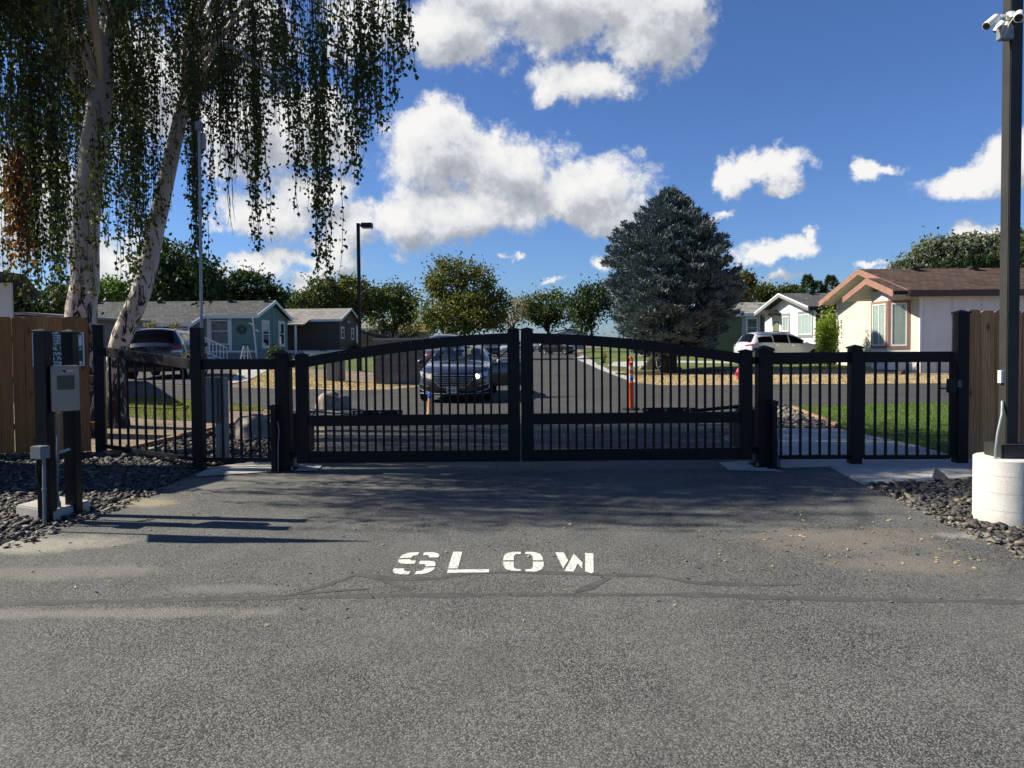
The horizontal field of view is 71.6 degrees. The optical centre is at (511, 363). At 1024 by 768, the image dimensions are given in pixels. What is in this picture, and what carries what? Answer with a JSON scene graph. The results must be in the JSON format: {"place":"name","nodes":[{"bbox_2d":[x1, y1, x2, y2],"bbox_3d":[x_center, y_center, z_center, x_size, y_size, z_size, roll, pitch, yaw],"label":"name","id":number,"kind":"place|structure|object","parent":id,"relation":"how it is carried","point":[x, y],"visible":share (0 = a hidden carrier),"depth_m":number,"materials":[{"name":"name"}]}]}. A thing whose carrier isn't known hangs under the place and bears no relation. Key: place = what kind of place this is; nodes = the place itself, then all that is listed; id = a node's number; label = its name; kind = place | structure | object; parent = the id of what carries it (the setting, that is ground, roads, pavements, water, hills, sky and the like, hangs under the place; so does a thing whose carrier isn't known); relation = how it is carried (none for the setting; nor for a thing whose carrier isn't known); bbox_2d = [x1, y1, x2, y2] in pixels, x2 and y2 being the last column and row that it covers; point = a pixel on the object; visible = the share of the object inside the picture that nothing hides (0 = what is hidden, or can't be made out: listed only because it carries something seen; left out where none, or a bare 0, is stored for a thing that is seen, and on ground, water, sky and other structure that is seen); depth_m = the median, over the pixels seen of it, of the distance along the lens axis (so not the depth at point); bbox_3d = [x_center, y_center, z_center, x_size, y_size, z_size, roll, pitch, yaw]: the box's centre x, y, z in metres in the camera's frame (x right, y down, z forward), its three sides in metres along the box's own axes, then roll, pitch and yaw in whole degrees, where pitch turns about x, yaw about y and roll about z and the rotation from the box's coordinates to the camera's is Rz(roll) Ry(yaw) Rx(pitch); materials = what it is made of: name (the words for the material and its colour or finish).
{"place":"outdoors","nodes":[
{"label":"outdoors","id":0,"kind":"place"},
{"bbox_2d":[128,369,233,385],"bbox_3d":[-14.594,0.405,29.376,5.052,0.122,22.095,-2,2,-33],"label":"parking pad","id":1,"kind":"object","parent":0,"point":[168,378],"visible":0.28,"depth_m":23.79,"materials":[{"name":"concrete"}]},
{"bbox_2d":[128,328,207,378],"bbox_3d":[-11.842,-0.360,24.522,2.264,1.671,4.591,-1,2,-12],"label":"suv car","id":2,"kind":"object","parent":1,"relation":"on","point":[170,342],"visible":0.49,"depth_m":22.62,"materials":[{"name":"grey paint"}]},
{"bbox_2d":[129,396,263,419],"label":"lawn","id":3,"kind":"structure","parent":0,"point":[167,417],"depth_m":15.28,"materials":[{"name":"green plant"}]},
{"bbox_2d":[196,462,321,475],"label":"pavement","id":4,"kind":"structure","parent":0,"point":[248,467],"depth_m":8.47,"materials":[{"name":"concrete"}]},
{"bbox_2d":[266,404,281,472],"bbox_3d":[-2.763,0.873,8.239,0.160,0.790,0.120,-1,2,0],"label":"sensor post","id":5,"kind":"object","parent":4,"relation":"on","point":[273,408],"visible":1,"depth_m":8.22,"materials":[{"name":"black metal"}]},
{"bbox_2d":[270,350,300,471],"bbox_3d":[-2.696,0.551,8.399,0.280,1.423,0.281,-1,2,0],"label":"gate post","id":6,"kind":"object","parent":4,"relation":"on","point":[283,376],"visible":0.8,"depth_m":8.32,"materials":[{"name":"metal"}]},
{"bbox_2d":[291,327,520,462],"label":"driveway gate","id":7,"kind":"structure","parent":6,"relation":"attached to","point":[302,363],"depth_m":8.39,"materials":[{"name":"metal"}]},
{"bbox_2d":[309,359,372,371],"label":"lawn","id":8,"kind":"structure","parent":0,"point":[354,365],"depth_m":38.16,"materials":[{"name":"green plant"}]},
{"bbox_2d":[356,222,372,370],"bbox_3d":[-6.843,-3.046,32.922,0.840,6.848,0.400,-1,2,0],"label":"street lamp","id":9,"kind":"object","parent":8,"relation":"on","point":[367,225],"visible":0.94,"depth_m":32.84,"materials":[{"name":"brown metal"}]},
{"bbox_2d":[13,346,948,451],"bbox_3d":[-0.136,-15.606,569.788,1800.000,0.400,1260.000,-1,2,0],"label":"ground","id":10,"kind":"structure","parent":0,"point":[169,428],"depth_m":13.59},
{"bbox_2d":[0,272,40,395],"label":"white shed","id":11,"kind":"structure","parent":10,"relation":"on","point":[9,291],"depth_m":16.47,"materials":[{"name":"white paint"}]},
{"bbox_2d":[6,267,105,317],"bbox_3d":[-22.943,-2.341,34.092,7.433,5.420,5.136,-1,2,0],"label":"tree","id":12,"kind":"object","parent":10,"relation":"on","point":[21,304],"visible":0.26,"depth_m":33.09,"materials":[{"name":"green plant"}]},
{"bbox_2d":[14,312,150,365],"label":"tan roof house","id":13,"kind":"structure","parent":10,"relation":"on","point":[109,323],"depth_m":32.62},
{"bbox_2d":[98,268,130,301],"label":"tree","id":14,"kind":"object","parent":10,"relation":"on","point":[111,289],"visible":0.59,"depth_m":59.27,"materials":[{"name":"green plant"}]},
{"bbox_2d":[34,299,292,358],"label":"teal house","id":15,"kind":"structure","parent":10,"relation":"on","point":[231,326],"depth_m":44.12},
{"bbox_2d":[210,320,228,344],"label":"window","id":16,"kind":"structure","parent":15,"relation":"in","point":[219,329],"depth_m":43.94,"materials":[{"name":"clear glass"}]},
{"bbox_2d":[262,320,269,348],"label":"window","id":17,"kind":"structure","parent":15,"relation":"in","point":[265,323],"depth_m":45.81,"materials":[{"name":"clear glass"}]},
{"bbox_2d":[120,233,231,301],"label":"tree","id":18,"kind":"object","parent":10,"relation":"on","point":[172,279],"visible":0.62,"depth_m":54.25,"materials":[{"name":"green plant"}]},
{"bbox_2d":[91,323,273,470],"bbox_3d":[-4.409,0.389,9.002,3.444,1.865,0.545,0,2,28],"label":"metal fence","id":19,"kind":"object","parent":10,"relation":"on","point":[197,363],"visible":0.85,"depth_m":8.54,"materials":[{"name":"black metal"}]},
{"bbox_2d":[195,121,205,327],"bbox_3d":[-3.695,-0.789,8.484,0.115,4.139,0.110,-1,2,0],"label":"antenna mast","id":20,"kind":"object","parent":19,"relation":"attached to","point":[201,136],"visible":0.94,"depth_m":8.44,"materials":[{"name":"metal"}]},
{"bbox_2d":[0,0,418,436],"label":"birch tree","id":21,"kind":"object","parent":10,"relation":"on","point":[73,51],"visible":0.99,"depth_m":9.96,"materials":[{"name":"green plant"}]},
{"bbox_2d":[220,259,295,308],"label":"tree","id":22,"kind":"object","parent":10,"relation":"on","point":[239,289],"visible":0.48,"depth_m":62.08,"materials":[{"name":"green plant"}]},
{"bbox_2d":[285,268,346,308],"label":"tree","id":23,"kind":"object","parent":10,"relation":"on","point":[309,298],"visible":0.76,"depth_m":71.44,"materials":[{"name":"green plant"}]},
{"bbox_2d":[284,308,357,357],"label":"brown house","id":24,"kind":"structure","parent":10,"relation":"on","point":[326,329],"depth_m":55.98,"materials":[{"name":"paint"}]},
{"bbox_2d":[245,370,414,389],"bbox_3d":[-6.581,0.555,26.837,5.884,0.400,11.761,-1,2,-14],"label":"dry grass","id":25,"kind":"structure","parent":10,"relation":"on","point":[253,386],"depth_m":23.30,"materials":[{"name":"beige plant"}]},
{"bbox_2d":[315,391,348,409],"bbox_3d":[-4.057,0.895,16.097,0.681,0.545,0.641,1,2,36],"label":"boulder","id":26,"kind":"object","parent":10,"relation":"on","point":[337,401],"visible":0.42,"depth_m":15.90,"materials":[{"name":"stone"}]},
{"bbox_2d":[324,264,392,323],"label":"tree","id":27,"kind":"object","parent":10,"relation":"on","point":[368,305],"visible":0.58,"depth_m":75.36,"materials":[{"name":"green plant"}]},
{"bbox_2d":[361,320,395,346],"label":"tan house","id":28,"kind":"structure","parent":10,"relation":"on","point":[367,338],"depth_m":79.17,"materials":[{"name":"beige paint"}]},
{"bbox_2d":[361,275,422,336],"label":"tree","id":29,"kind":"object","parent":10,"relation":"on","point":[398,309],"visible":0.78,"depth_m":79.37,"materials":[{"name":"green plant"}]},
{"bbox_2d":[373,338,423,384],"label":"block wall","id":30,"kind":"structure","parent":10,"relation":"on","point":[378,341],"depth_m":25.01,"materials":[{"name":"grey concrete"}]},
{"bbox_2d":[498,293,529,332],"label":"tree","id":31,"kind":"object","parent":10,"relation":"on","point":[520,319],"visible":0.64,"depth_m":79.93,"materials":[{"name":"green plant"}]},
{"bbox_2d":[514,280,575,353],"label":"tree","id":32,"kind":"object","parent":10,"relation":"on","point":[547,314],"visible":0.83,"depth_m":86.99,"materials":[{"name":"green plant"}]},
{"bbox_2d":[247,370,948,388],"bbox_3d":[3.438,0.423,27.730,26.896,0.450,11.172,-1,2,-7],"label":"dry grass","id":33,"kind":"structure","parent":10,"relation":"on","point":[320,379],"depth_m":25.45,"materials":[{"name":"beige plant"}]},
{"bbox_2d":[615,368,725,374],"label":"mulch","id":34,"kind":"object","parent":10,"relation":"on","point":[692,371],"visible":0.61,"depth_m":31.89,"materials":[{"name":"beige plant"}]},
{"bbox_2d":[599,185,748,372],"bbox_3d":[7.229,-3.780,32.240,6.772,8.511,6.813,-1,2,0],"label":"spruce tree","id":35,"kind":"object","parent":10,"relation":"on","point":[688,290],"visible":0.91,"depth_m":30.48,"materials":[{"name":"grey plant"}]},
{"bbox_2d":[713,302,766,351],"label":"sage house","id":36,"kind":"structure","parent":10,"relation":"on","point":[746,323],"depth_m":55.96,"materials":[{"name":"green paint"}]},
{"bbox_2d":[754,291,836,343],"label":"white house","id":37,"kind":"structure","parent":10,"relation":"on","point":[793,313],"depth_m":44.22,"materials":[{"name":"white paint"}]},
{"bbox_2d":[798,311,812,337],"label":"window","id":38,"kind":"structure","parent":37,"relation":"in","point":[805,318],"depth_m":42.48,"materials":[{"name":"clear glass"}]},
{"bbox_2d":[794,273,818,292],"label":"conifer tree","id":39,"kind":"object","parent":10,"relation":"on","point":[807,280],"visible":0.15,"depth_m":77.46,"materials":[{"name":"green plant"}]},
{"bbox_2d":[818,274,839,292],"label":"conifer tree","id":40,"kind":"object","parent":10,"relation":"on","point":[833,280],"visible":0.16,"depth_m":77.47,"materials":[{"name":"green plant"}]},
{"bbox_2d":[819,266,1023,372],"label":"cream house","id":41,"kind":"structure","parent":10,"relation":"on","point":[910,309],"depth_m":29.97,"materials":[{"name":"beige paint"}]},
{"bbox_2d":[871,301,887,348],"bbox_3d":[15.917,-1.653,30.794,0.030,2.040,1.330,-1,2,0],"label":"window","id":42,"kind":"structure","parent":41,"relation":"in","point":[878,309],"depth_m":30.78,"materials":[{"name":"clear glass"}]},
{"bbox_2d":[888,300,909,348],"bbox_3d":[16.302,-1.630,29.902,0.830,2.040,0.030,0,2,28],"label":"window","id":43,"kind":"structure","parent":41,"relation":"in","point":[898,310],"depth_m":29.91,"materials":[{"name":"white glass"}]},
{"bbox_2d":[930,255,954,267],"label":"cypress tree","id":44,"kind":"object","parent":10,"relation":"on","point":[934,262],"visible":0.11,"depth_m":53.59,"materials":[{"name":"green plant"}]},
{"bbox_2d":[950,251,973,267],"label":"cypress tree","id":45,"kind":"object","parent":10,"relation":"on","point":[968,256],"visible":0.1,"depth_m":53.39,"materials":[{"name":"green plant"}]},
{"bbox_2d":[970,224,1020,266],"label":"tree","id":46,"kind":"object","parent":10,"relation":"on","point":[995,236],"visible":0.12,"depth_m":60.90,"materials":[{"name":"green plant"}]},
{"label":"gravel bed","id":47,"kind":"structure","parent":10,"relation":"on","visible":0},
{"bbox_2d":[117,410,313,465],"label":"gravel","id":48,"kind":"structure","parent":47,"relation":"on","point":[180,449],"depth_m":9.81,"materials":[{"name":"grey gravel"}]},
{"bbox_2d":[205,373,229,456],"bbox_3d":[-3.743,0.697,9.014,0.301,1.137,0.180,-1,2,0],"label":"utility box","id":49,"kind":"object","parent":47,"relation":"on","point":[217,395],"visible":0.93,"depth_m":8.98,"materials":[{"name":"metal"}]},
{"bbox_2d":[234,414,270,440],"bbox_3d":[-4.059,1.052,11.140,0.677,0.517,0.537,-1,2,0],"label":"boulder","id":50,"kind":"object","parent":47,"relation":"on","point":[245,419],"visible":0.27,"depth_m":10.98,"materials":[{"name":"stone"}]},
{"label":"gravel bed","id":51,"kind":"structure","parent":10,"relation":"on","visible":0},
{"bbox_2d":[777,404,837,427],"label":"gravel","id":52,"kind":"structure","parent":51,"relation":"on","point":[795,418],"depth_m":12.72,"materials":[{"name":"grey gravel"}]},
{"bbox_2d":[0,459,1023,767],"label":"driveway","id":53,"kind":"structure","parent":0,"point":[576,683],"depth_m":3.69,"materials":[{"name":"grey asphalt"}]},
{"bbox_2d":[0,450,197,543],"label":"gravel","id":54,"kind":"structure","parent":53,"relation":"on","point":[116,469],"depth_m":7.75,"materials":[{"name":"grey gravel"}]},
{"bbox_2d":[30,445,49,524],"bbox_3d":[-3.941,1.025,5.935,0.127,0.668,0.093,0,2,14],"label":"junction box","id":55,"kind":"object","parent":54,"relation":"on","point":[38,452],"visible":0.96,"depth_m":5.91,"materials":[{"name":"grey metal"}]},
{"bbox_2d":[0,316,94,452],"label":"board fence","id":56,"kind":"object","parent":54,"relation":"on","point":[16,344],"visible":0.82,"depth_m":9.73,"materials":[{"name":"brown wood"}]},
{"bbox_2d":[32,332,84,365],"bbox_3d":[-6.234,-0.190,9.750,0.660,0.464,0.022,-1,2,-8],"label":"towing sign","id":57,"kind":"object","parent":56,"relation":"attached to","point":[56,348],"visible":0.28,"depth_m":9.75,"materials":[{"name":"metal"}]},
{"bbox_2d":[16,328,89,522],"bbox_3d":[-4.046,0.535,6.239,0.766,1.672,0.486,0,2,26],"label":"intercom pedestal","id":58,"kind":"object","parent":54,"relation":"on","point":[56,388],"visible":0.95,"depth_m":6.04,"materials":[{"name":"metal"}]},
{"bbox_2d":[105,431,191,455],"bbox_3d":[-5.298,1.201,10.531,0.090,0.126,2.054,0,2,7],"label":"edging timber","id":59,"kind":"object","parent":54,"relation":"on","point":[116,452],"visible":0.39,"depth_m":10.39,"materials":[{"name":"brown wood"}]},
{"bbox_2d":[293,408,402,463],"bbox_3d":[-2.122,0.905,8.888,1.791,0.700,0.612,0,2,17],"label":"gate opener","id":60,"kind":"object","parent":53,"relation":"on","point":[312,435],"visible":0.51,"depth_m":8.85,"materials":[{"name":"metal"}]},
{"bbox_2d":[283,575,414,595],"bbox_3d":[-0.967,1.371,4.379,0.788,0.001,0.390,-1,2,0],"label":"crack sealant","id":61,"kind":"object","parent":53,"relation":"on","point":[404,588],"visible":1,"depth_m":4.31,"materials":[{"name":"black asphalt"}]},
{"bbox_2d":[295,575,610,593],"bbox_3d":[-0.337,1.365,4.399,1.934,0.001,0.360,-1,2,0],"label":"crack sealant","id":62,"kind":"object","parent":53,"relation":"on","point":[591,586],"visible":1,"depth_m":4.36,"materials":[{"name":"black asphalt"}]},
{"bbox_2d":[393,552,593,573],"bbox_3d":[-0.105,1.350,4.813,1.355,0.001,0.500,-1,2,0],"label":"road marking","id":63,"kind":"object","parent":53,"relation":"on","point":[537,566],"visible":1,"depth_m":4.79,"materials":[{"name":"paint"}]},
{"bbox_2d":[0,591,1023,605],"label":"crack sealant","id":64,"kind":"object","parent":53,"relation":"on","point":[538,594],"visible":1,"depth_m":4.16,"materials":[{"name":"black asphalt"}]},
{"bbox_2d":[31,478,1017,642],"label":"fallen leaves","id":65,"kind":"object","parent":53,"relation":"on","point":[267,624],"visible":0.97,"depth_m":5.01,"materials":[{"name":"brown plant"}]},
{"bbox_2d":[356,571,801,585],"bbox_3d":[0.385,1.356,4.498,2.799,0.001,0.234,0,2,4],"label":"crack sealant","id":66,"kind":"object","parent":53,"relation":"on","point":[413,578],"visible":1,"depth_m":4.51,"materials":[{"name":"black asphalt"}]},
{"bbox_2d":[642,405,754,459],"bbox_3d":[2.402,0.866,8.887,1.826,0.700,0.611,-1,2,-17],"label":"gate opener","id":67,"kind":"object","parent":53,"relation":"on","point":[734,429],"visible":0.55,"depth_m":8.85,"materials":[{"name":"metal"}]},
{"bbox_2d":[968,310,1023,458],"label":"board fence","id":68,"kind":"object","parent":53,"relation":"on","point":[983,372],"visible":0.48,"depth_m":8.40,"materials":[{"name":"brown wood"}]},
{"bbox_2d":[0,0,1023,339],"label":"sky","id":69,"kind":"structure","parent":0,"point":[823,136],"materials":[{"name":"blue"}]},
{"bbox_2d":[3,483,1023,558],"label":"gravel","id":70,"kind":"structure","parent":0,"point":[104,509],"depth_m":5.86,"materials":[{"name":"grey gravel"}]},
{"bbox_2d":[362,347,691,359],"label":"lawn","id":71,"kind":"structure","parent":0,"point":[597,354],"depth_m":74.55,"materials":[{"name":"green plant"}]},
{"bbox_2d":[396,321,421,337],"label":"shrub","id":72,"kind":"object","parent":71,"relation":"on","point":[410,334],"visible":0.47,"depth_m":71.48,"materials":[{"name":"green plant"}]},
{"bbox_2d":[402,250,521,337],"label":"tree","id":73,"kind":"object","parent":71,"relation":"on","point":[464,309],"visible":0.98,"depth_m":60.30,"materials":[{"name":"green plant"}]},
{"bbox_2d":[556,273,614,352],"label":"tree","id":74,"kind":"object","parent":71,"relation":"on","point":[588,306],"visible":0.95,"depth_m":82.90,"materials":[{"name":"green plant"}]},
{"bbox_2d":[731,263,760,301],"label":"tree","id":75,"kind":"object","parent":71,"relation":"on","point":[748,277],"visible":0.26,"depth_m":65.04,"materials":[{"name":"green plant"}]},
{"bbox_2d":[742,278,775,301],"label":"tree","id":76,"kind":"object","parent":71,"relation":"on","point":[764,293],"visible":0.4,"depth_m":83.81,"materials":[{"name":"green plant"}]},
{"bbox_2d":[759,277,798,301],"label":"tree","id":77,"kind":"object","parent":71,"relation":"on","point":[780,289],"visible":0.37,"depth_m":83.90,"materials":[{"name":"green plant"}]},
{"bbox_2d":[881,252,927,268],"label":"tree","id":78,"kind":"object","parent":71,"relation":"on","point":[897,264],"visible":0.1,"depth_m":61.72,"materials":[{"name":"green plant"}]},
{"bbox_2d":[897,238,943,268],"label":"tree","id":79,"kind":"object","parent":71,"relation":"on","point":[920,252],"visible":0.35,"depth_m":61.00,"materials":[{"name":"green plant"}]},
{"bbox_2d":[908,226,960,267],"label":"tree","id":80,"kind":"object","parent":71,"relation":"on","point":[940,243],"visible":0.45,"depth_m":61.01,"materials":[{"name":"green plant"}]},
{"bbox_2d":[937,231,987,267],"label":"tree","id":81,"kind":"object","parent":71,"relation":"on","point":[968,247],"visible":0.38,"depth_m":60.49,"materials":[{"name":"green plant"}]},
{"bbox_2d":[951,229,998,267],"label":"tree","id":82,"kind":"object","parent":71,"relation":"on","point":[990,248],"visible":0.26,"depth_m":60.77,"materials":[{"name":"green plant"}]},
{"bbox_2d":[128,344,948,458],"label":"road","id":83,"kind":"structure","parent":0,"point":[869,393],"depth_m":16.96,"materials":[{"name":"grey asphalt"}]},
{"bbox_2d":[425,334,469,362],"bbox_3d":[-2.938,-0.459,31.294,2.264,1.671,4.591,-1,2,-2],"label":"suv car","id":84,"kind":"object","parent":83,"relation":"on","point":[428,354],"visible":0.25,"depth_m":29.66,"materials":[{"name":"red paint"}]},
{"bbox_2d":[417,345,520,400],"bbox_3d":[-1.049,0.185,19.769,2.997,1.465,4.876,0,2,1],"label":"sedan car","id":85,"kind":"object","parent":83,"relation":"on","point":[503,375],"visible":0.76,"depth_m":17.81,"materials":[{"name":"grey paint"}]},
{"bbox_2d":[538,344,574,353],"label":"suv car","id":86,"kind":"object","parent":83,"relation":"on","point":[554,347],"visible":0.65,"depth_m":84.30,"materials":[{"name":"paint"}]},
{"bbox_2d":[622,356,639,410],"bbox_3d":[2.577,0.432,15.414,0.351,1.168,0.351,-1,2,-22],"label":"delineator post","id":87,"kind":"object","parent":83,"relation":"on","point":[631,396],"visible":0.76,"depth_m":15.36,"materials":[{"name":"plastic"}]},
{"bbox_2d":[594,357,870,371],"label":"lawn","id":88,"kind":"structure","parent":0,"point":[776,366],"depth_m":36.62,"materials":[{"name":"green plant"}]},
{"bbox_2d":[734,331,820,356],"bbox_3d":[14.460,-0.842,38.277,4.974,1.721,2.344,-1,2,-14],"label":"suv car","id":89,"kind":"object","parent":88,"relation":"on","point":[782,342],"visible":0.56,"depth_m":37.38,"materials":[{"name":"silver metal"}]},
{"bbox_2d":[813,299,844,366],"bbox_3d":[14.937,-1.449,33.519,1.431,3.302,1.595,1,2,42],"label":"shrub","id":90,"kind":"object","parent":88,"relation":"on","point":[827,328],"visible":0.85,"depth_m":33.31,"materials":[{"name":"green plant"}]},
{"bbox_2d":[719,460,783,471],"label":"pavement","id":91,"kind":"structure","parent":0,"point":[738,465],"depth_m":8.35,"materials":[{"name":"concrete"}]},
{"bbox_2d":[748,345,774,466],"bbox_3d":[2.979,0.500,8.399,0.280,1.427,0.281,-1,2,0],"label":"gate post","id":92,"kind":"object","parent":91,"relation":"on","point":[764,379],"visible":0.88,"depth_m":8.32,"materials":[{"name":"metal"}]},
{"bbox_2d":[520,327,756,461],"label":"driveway gate","id":93,"kind":"structure","parent":92,"relation":"attached to","point":[742,416],"depth_m":8.39,"materials":[{"name":"metal"}]},
{"bbox_2d":[766,400,782,468],"bbox_3d":[3.042,0.822,8.239,0.160,0.790,0.120,-1,2,0],"label":"sensor post","id":94,"kind":"object","parent":91,"relation":"on","point":[774,404],"visible":1,"depth_m":8.22,"materials":[{"name":"black metal"}]},
{"bbox_2d":[777,428,945,454],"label":"pavement","id":95,"kind":"structure","parent":0,"point":[834,443],"depth_m":9.96,"materials":[{"name":"concrete"}]},
{"bbox_2d":[796,402,947,453],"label":"lawn","id":96,"kind":"structure","parent":0,"point":[909,429],"depth_m":12.61,"materials":[{"name":"green plant"}]},
{"bbox_2d":[780,458,972,485],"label":"pavement","id":97,"kind":"structure","parent":0,"point":[868,471],"depth_m":8.08,"materials":[{"name":"concrete"}]},
{"bbox_2d":[773,310,971,463],"bbox_3d":[4.216,0.287,8.383,2.309,1.816,0.150,-1,2,0],"label":"metal fence","id":98,"kind":"object","parent":97,"relation":"on","point":[852,357],"visible":0.93,"depth_m":8.35,"materials":[{"name":"black metal"}]},
{"bbox_2d":[862,351,961,458],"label":"walk gate","id":99,"kind":"structure","parent":98,"relation":"attached to","point":[939,357],"depth_m":8.38,"materials":[{"name":"black metal"}]},
{"bbox_2d":[866,476,1023,546],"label":"gravel","id":100,"kind":"structure","parent":0,"point":[923,492],"depth_m":6.51,"materials":[{"name":"grey gravel"}]},
{"bbox_2d":[972,0,1023,526],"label":"steel pole","id":101,"kind":"object","parent":100,"relation":"on","point":[998,480],"visible":0.95,"depth_m":5.65,"materials":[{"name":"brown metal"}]},
{"bbox_2d":[982,11,1014,29],"bbox_3d":[3.809,-2.677,5.568,0.286,0.156,0.086,-1,2,-15],"label":"security camera","id":102,"kind":"object","parent":101,"relation":"attached to","point":[990,22],"visible":0.98,"depth_m":5.54,"materials":[{"name":"white plastic"}]},
{"bbox_2d":[996,18,1013,40],"bbox_3d":[3.873,-2.615,5.559,0.118,0.148,0.114,-1,2,0],"label":"wiring box","id":103,"kind":"object","parent":101,"relation":"attached to","point":[1004,32],"visible":0.98,"depth_m":5.56,"materials":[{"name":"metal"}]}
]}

